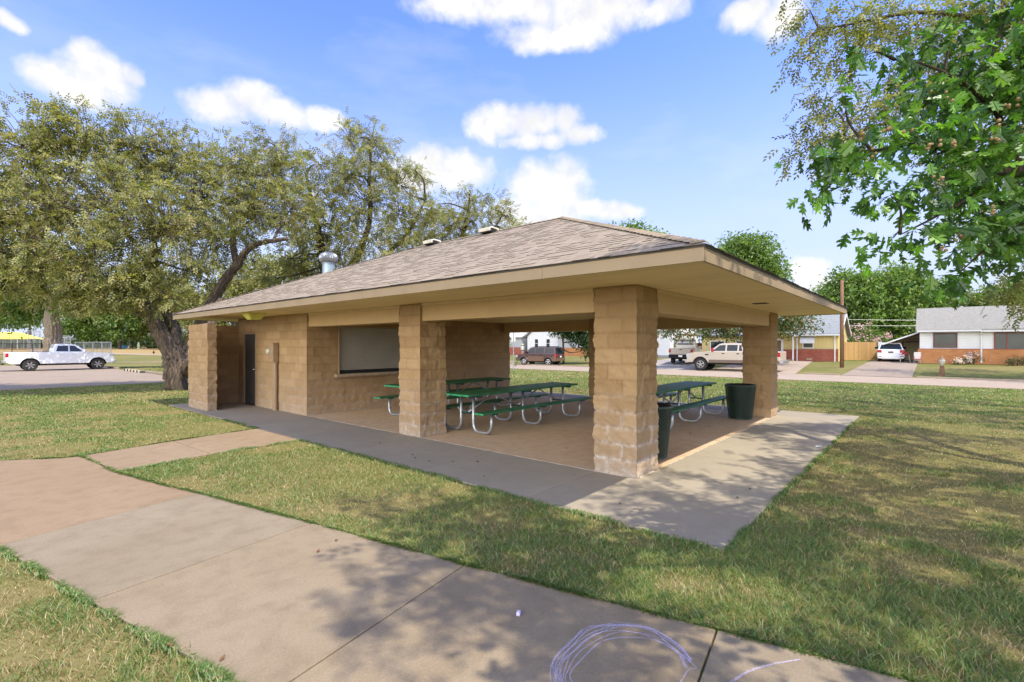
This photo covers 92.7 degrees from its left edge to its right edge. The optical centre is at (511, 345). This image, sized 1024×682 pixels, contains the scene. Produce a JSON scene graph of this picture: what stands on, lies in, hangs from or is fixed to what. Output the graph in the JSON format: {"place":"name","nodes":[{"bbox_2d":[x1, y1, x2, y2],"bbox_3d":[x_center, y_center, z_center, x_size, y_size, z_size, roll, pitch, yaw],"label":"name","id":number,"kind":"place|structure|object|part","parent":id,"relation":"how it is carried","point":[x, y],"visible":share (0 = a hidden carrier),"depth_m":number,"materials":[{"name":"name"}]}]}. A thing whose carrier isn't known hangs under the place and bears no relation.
{"place":"outdoors","nodes":[
{"label":"outdoors","id":0,"kind":"place"},
{"bbox_2d":[30,350,161,354],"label":"path","id":1,"kind":"structure","parent":0,"point":[119,353],"depth_m":83.60,"materials":[{"name":"concrete"}]},
{"bbox_2d":[0,428,909,681],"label":"path","id":2,"kind":"structure","parent":0,"point":[255,595],"depth_m":3.22,"materials":[{"name":"concrete"}]},
{"bbox_2d":[552,623,689,679],"bbox_3d":[0.521,1.675,2.608,0.869,0.002,0.610,0,0,-26],"label":"chalk circle","id":3,"kind":"object","parent":2,"relation":"on","point":[613,638],"visible":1,"depth_m":2.77,"materials":[{"name":"purple"}]},
{"bbox_2d":[0,346,1023,681],"bbox_3d":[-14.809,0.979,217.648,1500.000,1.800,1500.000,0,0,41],"label":"ground","id":4,"kind":"structure","parent":0,"point":[922,370],"depth_m":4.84,"materials":[{"name":"green plant"}]},
{"bbox_2d":[0,339,29,348],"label":"chain link fence","id":5,"kind":"object","parent":4,"relation":"on","point":[16,344],"visible":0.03,"depth_m":98.00,"materials":[{"name":"grey metal"}]},
{"bbox_2d":[0,343,41,358],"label":"chain link fence","id":6,"kind":"object","parent":4,"relation":"on","point":[21,346],"visible":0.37,"depth_m":56.33,"materials":[{"name":"black metal"}]},
{"bbox_2d":[0,312,42,348],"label":"park tree","id":7,"kind":"object","parent":4,"relation":"on","point":[24,327],"visible":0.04,"depth_m":99.93,"materials":[{"name":"green plant"}]},
{"bbox_2d":[0,332,43,348],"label":"shade canopy","id":8,"kind":"object","parent":4,"relation":"on","point":[13,335],"visible":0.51,"depth_m":87.07,"materials":[{"name":"yellow fabric"}]},
{"bbox_2d":[28,330,39,350],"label":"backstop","id":9,"kind":"object","parent":4,"relation":"on","point":[30,338],"visible":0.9,"depth_m":84.00,"materials":[{"name":"grey metal"}]},
{"bbox_2d":[0,233,106,351],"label":"cottonwood tree","id":10,"kind":"object","parent":4,"relation":"on","point":[52,332],"visible":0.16,"depth_m":51.51,"materials":[{"name":"green plant"}]},
{"bbox_2d":[62,336,70,343],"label":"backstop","id":11,"kind":"object","parent":4,"relation":"on","point":[64,342],"visible":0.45,"depth_m":83.96,"materials":[{"name":"grey metal"}]},
{"bbox_2d":[4,364,163,389],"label":"lot kerb","id":12,"kind":"structure","parent":4,"relation":"on","point":[150,372],"depth_m":23.78,"materials":[{"name":"concrete"}]},
{"bbox_2d":[75,342,111,362],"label":"chain link fence","id":13,"kind":"object","parent":4,"relation":"on","point":[84,343],"visible":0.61,"depth_m":49.69,"materials":[{"name":"grey metal"}]},
{"bbox_2d":[0,365,187,389],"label":"parking lot","id":14,"kind":"structure","parent":4,"relation":"on","point":[18,377],"depth_m":27.54,"materials":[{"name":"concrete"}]},
{"bbox_2d":[0,344,115,370],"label":"pickup truck","id":15,"kind":"object","parent":14,"relation":"on","point":[64,354],"visible":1,"depth_m":35.56,"materials":[{"name":"white paint"}]},
{"bbox_3d":[-32.850,0.229,35.685,0.132,0.440,0.660,0,0,41],"label":"window","id":16,"kind":"part","parent":15,"relation":"part of","materials":[{"name":"black glass"}]},
{"bbox_3d":[-32.706,0.879,35.630,0.055,0.740,0.605,0,0,41],"label":"door","id":17,"kind":"part","parent":15,"relation":"part of","materials":[{"name":"white paint"}]},
{"bbox_3d":[-32.343,0.229,36.277,0.132,0.440,0.740,0,0,41],"label":"window","id":18,"kind":"part","parent":15,"relation":"part of","materials":[{"name":"black glass"}]},
{"bbox_3d":[-32.200,0.879,36.221,0.055,0.740,0.920,0,0,41],"label":"door","id":19,"kind":"part","parent":15,"relation":"part of","materials":[{"name":"white paint"}]},
{"bbox_2d":[124,368,144,372],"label":"striped kerb","id":20,"kind":"structure","parent":14,"relation":"on","point":[134,370],"depth_m":33.02,"materials":[{"name":"paint"}]},
{"bbox_2d":[0,332,188,347],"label":"shrub bank","id":21,"kind":"object","parent":4,"relation":"on","point":[147,344],"visible":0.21,"depth_m":116.77,"materials":[{"name":"green plant"}]},
{"bbox_2d":[60,272,152,348],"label":"park tree","id":22,"kind":"object","parent":4,"relation":"on","point":[90,330],"visible":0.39,"depth_m":96.33,"materials":[{"name":"green plant"}]},
{"bbox_2d":[41,256,197,367],"bbox_3d":[-29.358,-2.724,37.330,4.497,9.441,10.418,0,0,29],"label":"elm tree","id":23,"kind":"object","parent":4,"relation":"on","point":[88,309],"visible":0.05,"depth_m":36.99,"materials":[{"name":"green plant"}]},
{"bbox_2d":[122,294,189,343],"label":"park tree","id":24,"kind":"object","parent":4,"relation":"on","point":[149,331],"visible":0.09,"depth_m":99.94,"materials":[{"name":"green plant"}]},
{"bbox_2d":[0,83,329,390],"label":"elm tree","id":25,"kind":"object","parent":4,"relation":"on","point":[49,205],"visible":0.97,"depth_m":18.15,"materials":[{"name":"green plant"}]},
{"bbox_2d":[174,246,318,340],"bbox_3d":[-21.753,-3.149,39.767,13.410,10.192,5.922,0,0,3],"label":"elm tree","id":26,"kind":"object","parent":4,"relation":"on","point":[234,288],"visible":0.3,"depth_m":39.16,"materials":[{"name":"green plant"}]},
{"bbox_2d":[237,106,461,290],"bbox_3d":[-8.939,-5.460,26.670,12.378,14.691,5.658,0,0,-1],"label":"elm tree","id":27,"kind":"object","parent":4,"relation":"on","point":[403,241],"visible":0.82,"depth_m":26.34,"materials":[{"name":"green plant"}]},
{"bbox_2d":[396,180,531,250],"bbox_3d":[-3.282,-4.509,33.062,9.291,12.803,4.312,0,0,-2],"label":"elm tree","id":28,"kind":"object","parent":4,"relation":"on","point":[450,229],"visible":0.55,"depth_m":32.70,"materials":[{"name":"green plant"}]},
{"bbox_2d":[171,216,847,478],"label":"pavilion","id":29,"kind":"structure","parent":4,"relation":"on","point":[419,325],"depth_m":9.10,"materials":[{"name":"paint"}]},
{"bbox_2d":[245,334,254,404],"bbox_3d":[-7.427,0.678,13.875,0.781,1.978,0.111,0,0,41],"label":"door","id":30,"kind":"structure","parent":29,"relation":"in","point":[249,339],"depth_m":13.90,"materials":[{"name":"paint"}]},
{"bbox_2d":[265,342,277,410],"bbox_3d":[-6.252,0.801,12.712,0.426,1.755,0.176,0,0,41],"label":"electric meter","id":31,"kind":"object","parent":29,"relation":"attached to","point":[271,351],"visible":1,"depth_m":12.60,"materials":[{"name":"beige metal"}]},
{"bbox_2d":[512,333,514,370],"bbox_3d":[0.106,0.514,34.500,0.279,2.850,0.068,0,0,10],"label":"street sign","id":32,"kind":"object","parent":4,"relation":"on","point":[513,338],"visible":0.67,"depth_m":34.47,"materials":[{"name":"metal"}]},
{"bbox_2d":[169,391,858,551],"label":"walkway","id":33,"kind":"structure","parent":4,"relation":"on","point":[694,495],"depth_m":6.61,"materials":[{"name":"concrete"}]},
{"bbox_2d":[509,332,527,354],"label":"house","id":34,"kind":"structure","parent":4,"relation":"on","point":[520,340],"depth_m":69.32,"materials":[{"name":"grey"}]},
{"bbox_2d":[516,346,564,364],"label":"suv","id":35,"kind":"object","parent":4,"relation":"on","point":[548,355],"visible":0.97,"depth_m":45.88,"materials":[{"name":"red paint"}]},
{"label":"window","id":36,"kind":"part","parent":35,"relation":"part of","materials":[{"name":"grey glass"}]},
{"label":"window","id":37,"kind":"part","parent":35,"relation":"part of","materials":[{"name":"grey glass"}]},
{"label":"window","id":38,"kind":"part","parent":35,"relation":"part of","materials":[{"name":"grey glass"}]},
{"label":"rear window","id":39,"kind":"part","parent":35,"relation":"part of","materials":[{"name":"black glass"}]},
{"bbox_2d":[524,332,557,350],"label":"house","id":40,"kind":"structure","parent":4,"relation":"on","point":[539,339],"depth_m":67.32,"materials":[{"name":"white"}]},
{"bbox_2d":[534,339,538,345],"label":"window","id":41,"kind":"structure","parent":40,"relation":"in","point":[536,341],"depth_m":67.73,"materials":[{"name":"white paint"}]},
{"bbox_2d":[547,331,588,363],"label":"yard tree","id":42,"kind":"object","parent":4,"relation":"on","point":[576,337],"visible":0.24,"depth_m":46.71,"materials":[{"name":"green plant"}]},
{"bbox_2d":[555,334,588,355],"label":"house","id":43,"kind":"structure","parent":4,"relation":"on","point":[568,347],"depth_m":62.93,"materials":[{"name":"orange"}]},
{"bbox_2d":[609,218,669,233],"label":"yard tree","id":44,"kind":"object","parent":4,"relation":"on","point":[641,223],"visible":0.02,"depth_m":64.82,"materials":[{"name":"green plant"}]},
{"bbox_2d":[656,358,696,369],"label":"gravel drive","id":45,"kind":"structure","parent":4,"relation":"on","point":[666,364],"depth_m":41.61,"materials":[{"name":"grey gravel"}]},
{"bbox_2d":[669,342,701,363],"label":"pickup truck","id":46,"kind":"object","parent":45,"relation":"on","point":[680,351],"visible":0.63,"depth_m":42.37,"materials":[{"name":"grey metal"}]},
{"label":"rear window","id":47,"kind":"part","parent":46,"relation":"part of","materials":[{"name":"grey glass"}]},
{"bbox_2d":[657,329,699,357],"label":"house","id":48,"kind":"structure","parent":4,"relation":"on","point":[665,344],"depth_m":52.85,"materials":[{"name":"white"}]},
{"bbox_2d":[657,269,829,346],"bbox_3d":[17.879,-2.205,39.107,14.091,7.828,6.221,0,0,6],"label":"yard tree","id":49,"kind":"object","parent":4,"relation":"on","point":[787,324],"visible":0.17,"depth_m":38.62,"materials":[{"name":"green plant"}]},
{"bbox_2d":[709,226,799,282],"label":"yard tree","id":50,"kind":"object","parent":4,"relation":"on","point":[749,250],"visible":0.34,"depth_m":58.25,"materials":[{"name":"green plant"}]},
{"bbox_2d":[510,363,1023,389],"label":"street kerb","id":51,"kind":"structure","parent":4,"relation":"on","point":[831,374],"depth_m":26.80,"materials":[{"name":"concrete"}]},
{"bbox_2d":[698,314,851,361],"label":"house","id":52,"kind":"structure","parent":4,"relation":"on","point":[824,345],"depth_m":43.10,"materials":[{"name":"yellow"}]},
{"bbox_2d":[710,341,724,349],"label":"window","id":53,"kind":"structure","parent":52,"relation":"in","point":[716,343],"depth_m":48.25,"materials":[{"name":"grey glass"}]},
{"bbox_2d":[777,339,782,350],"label":"door","id":54,"kind":"structure","parent":52,"relation":"in","point":[779,341],"depth_m":44.43,"materials":[{"name":"white paint"}]},
{"bbox_2d":[802,343,813,347],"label":"window","id":55,"kind":"structure","parent":52,"relation":"in","point":[804,345],"depth_m":43.04,"materials":[{"name":"white paint"}]},
{"bbox_2d":[840,280,843,367],"bbox_3d":[24.272,-1.528,35.944,0.285,6.521,0.263,0,0,41],"label":"utility pole","id":56,"kind":"object","parent":4,"relation":"on","point":[841,326],"visible":0.84,"depth_m":35.85,"materials":[{"name":"brown wood"}]},
{"bbox_2d":[844,342,881,360],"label":"wood fence","id":57,"kind":"object","parent":4,"relation":"on","point":[860,350],"visible":0.97,"depth_m":43.58,"materials":[{"name":"brown wood"}]},
{"bbox_2d":[847,319,894,346],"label":"crape myrtle","id":58,"kind":"object","parent":4,"relation":"on","point":[873,334],"visible":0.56,"depth_m":47.75,"materials":[{"name":"pink plant"}]},
{"bbox_2d":[808,259,969,345],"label":"yard tree","id":59,"kind":"object","parent":4,"relation":"on","point":[877,300],"visible":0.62,"depth_m":59.91,"materials":[{"name":"green plant"}]},
{"bbox_2d":[763,0,1023,332],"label":"elm tree","id":60,"kind":"object","parent":4,"relation":"on","point":[861,33],"visible":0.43,"depth_m":7.62,"materials":[{"name":"green plant"}]},
{"bbox_2d":[774,0,1023,310],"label":"oak tree","id":61,"kind":"object","parent":4,"relation":"on","point":[999,95],"visible":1,"depth_m":3.38,"materials":[{"name":"green plant"}]},
{"bbox_2d":[914,352,920,360],"bbox_3d":[31.152,0.972,37.549,0.428,0.893,0.549,0,0,41],"label":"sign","id":62,"kind":"object","parent":4,"relation":"on","point":[917,356],"visible":0.94,"depth_m":37.59,"materials":[{"name":"white paint"}]},
{"bbox_2d":[939,356,944,375],"bbox_3d":[25.494,1.206,28.973,0.320,1.200,0.320,0,0,41],"label":"yard lamp","id":63,"kind":"object","parent":4,"relation":"on","point":[941,369],"visible":1,"depth_m":28.89,"materials":[{"name":"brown wood"}]},
{"bbox_2d":[882,305,1023,364],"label":"house","id":64,"kind":"structure","parent":4,"relation":"on","point":[948,334],"depth_m":36.89,"materials":[{"name":"white"}]},
{"bbox_2d":[902,341,919,359],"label":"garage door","id":65,"kind":"structure","parent":64,"relation":"in","point":[912,346],"depth_m":42.70,"materials":[{"name":"brown wood"}]},
{"bbox_2d":[933,333,956,347],"bbox_3d":[32.935,-0.386,37.156,1.380,1.130,0.090,0,0,41],"label":"window","id":66,"kind":"structure","parent":64,"relation":"in","point":[940,340],"depth_m":37.14,"materials":[{"name":"grey glass"}]},
{"bbox_2d":[994,332,1023,348],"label":"window","id":67,"kind":"structure","parent":64,"relation":"in","point":[1002,340],"depth_m":34.93,"materials":[{"name":"grey glass"}]},
{"bbox_2d":[952,350,991,364],"bbox_3d":[34.141,1.010,35.915,3.301,1.302,1.244,0,0,-2],"label":"flower bush","id":68,"kind":"object","parent":4,"relation":"on","point":[966,358],"visible":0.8,"depth_m":35.85,"materials":[{"name":"pink plant"}]},
{"bbox_2d":[933,0,1023,132],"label":"elm tree","id":69,"kind":"object","parent":4,"relation":"on","point":[981,61],"visible":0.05,"depth_m":13.20,"materials":[{"name":"green plant"}]},
{"bbox_2d":[944,276,1023,307],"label":"yard tree","id":70,"kind":"object","parent":4,"relation":"on","point":[970,302],"visible":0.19,"depth_m":76.88,"materials":[{"name":"green plant"}]},
{"bbox_2d":[953,219,1023,268],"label":"street tree","id":71,"kind":"object","parent":4,"relation":"on","point":[980,243],"visible":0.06,"depth_m":30.69,"materials":[{"name":"green plant"}]},
{"bbox_2d":[1003,355,1023,365],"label":"evergreen bush","id":72,"kind":"object","parent":4,"relation":"on","point":[1009,362],"visible":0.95,"depth_m":33.99,"materials":[{"name":"green plant"}]},
{"bbox_2d":[0,0,1023,342],"label":"sky","id":73,"kind":"structure","parent":0,"point":[665,113],"materials":[{"name":"blue"}]},
{"bbox_2d":[308,393,768,478],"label":"pavilion floor","id":74,"kind":"structure","parent":0,"point":[556,435],"depth_m":9.76,"materials":[{"name":"beige concrete"}]},
{"bbox_2d":[374,377,514,415],"bbox_3d":[-1.511,1.296,12.549,1.550,0.760,3.690,0,0,40],"label":"picnic table","id":75,"kind":"object","parent":74,"relation":"on","point":[458,382],"visible":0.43,"depth_m":12.64,"materials":[{"name":"green metal"}]},
{"bbox_2d":[445,382,591,434],"bbox_3d":[0.106,1.296,10.624,1.550,0.760,3.690,0,0,41],"label":"picnic table","id":76,"kind":"object","parent":74,"relation":"on","point":[477,393],"visible":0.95,"depth_m":10.27,"materials":[{"name":"green metal"}]},
{"bbox_2d":[306,415,776,478],"bbox_3d":[0.733,1.687,11.733,8.570,0.024,7.440,0,0,41],"label":"floor joint sealant","id":77,"kind":"object","parent":74,"relation":"on","point":[567,465],"visible":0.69,"depth_m":7.68,"materials":[{"name":"grey rubber"}]},
{"bbox_2d":[657,402,672,458],"bbox_3d":[2.080,1.283,7.380,0.682,0.792,0.682,0,0,41],"label":"trash can","id":78,"kind":"object","parent":74,"relation":"on","point":[665,412],"visible":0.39,"depth_m":7.16,"materials":[{"name":"green metal"}]},
{"bbox_2d":[656,381,727,429],"bbox_3d":[3.576,1.296,10.957,1.550,0.760,3.690,0,0,41],"label":"picnic table","id":79,"kind":"object","parent":74,"relation":"on","point":[665,389],"visible":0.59,"depth_m":10.89,"materials":[{"name":"green metal"}]},
{"bbox_2d":[724,383,756,419],"bbox_3d":[5.232,1.283,11.199,0.682,0.792,0.682,0,0,6],"label":"trash can","id":80,"kind":"object","parent":74,"relation":"on","point":[740,399],"visible":1,"depth_m":10.99,"materials":[{"name":"green plastic"}]},
{"bbox_2d":[707,361,811,373],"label":"yellow house driveway","id":81,"kind":"structure","parent":0,"point":[792,367],"depth_m":37.06,"materials":[{"name":"concrete"}]},
{"bbox_2d":[685,343,788,370],"bbox_3d":[16.230,0.854,35.589,6.620,2.030,2.360,0,0,41],"label":"pickup truck","id":82,"kind":"object","parent":81,"relation":"on","point":[727,353],"visible":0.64,"depth_m":35.30,"materials":[{"name":"beige paint"}]},
{"bbox_3d":[14.921,0.739,35.383,1.020,0.580,0.055,0,0,41],"label":"door","id":83,"kind":"part","parent":82,"relation":"part of","materials":[{"name":"beige paint"}]},
{"bbox_3d":[15.048,0.179,35.470,0.860,0.440,0.141,0,0,41],"label":"window","id":84,"kind":"part","parent":82,"relation":"part of","materials":[{"name":"grey glass"}]},
{"bbox_3d":[15.724,0.179,34.891,0.720,0.440,0.141,0,0,41],"label":"window","id":85,"kind":"part","parent":82,"relation":"part of","materials":[{"name":"grey glass"}]},
{"bbox_3d":[15.696,0.739,34.720,0.980,0.580,0.055,0,0,41],"label":"door","id":86,"kind":"part","parent":82,"relation":"part of","materials":[{"name":"beige paint"}]},
{"bbox_2d":[510,364,1023,388],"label":"street","id":87,"kind":"structure","parent":0,"point":[963,382],"depth_m":27.45,"materials":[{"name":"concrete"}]},
{"bbox_2d":[843,360,917,377],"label":"carport driveway","id":88,"kind":"structure","parent":0,"point":[892,368],"depth_m":33.58,"materials":[{"name":"concrete"}]},
{"bbox_2d":[875,342,905,361],"bbox_3d":[32.158,0.554,41.535,2.160,1.630,4.405,0,2,37],"label":"car","id":89,"kind":"object","parent":88,"relation":"on","point":[892,351],"visible":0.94,"depth_m":39.99,"materials":[{"name":"white paint"}]},
{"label":"rear window","id":90,"kind":"part","parent":89,"relation":"part of","materials":[{"name":"black glass"}]}
]}

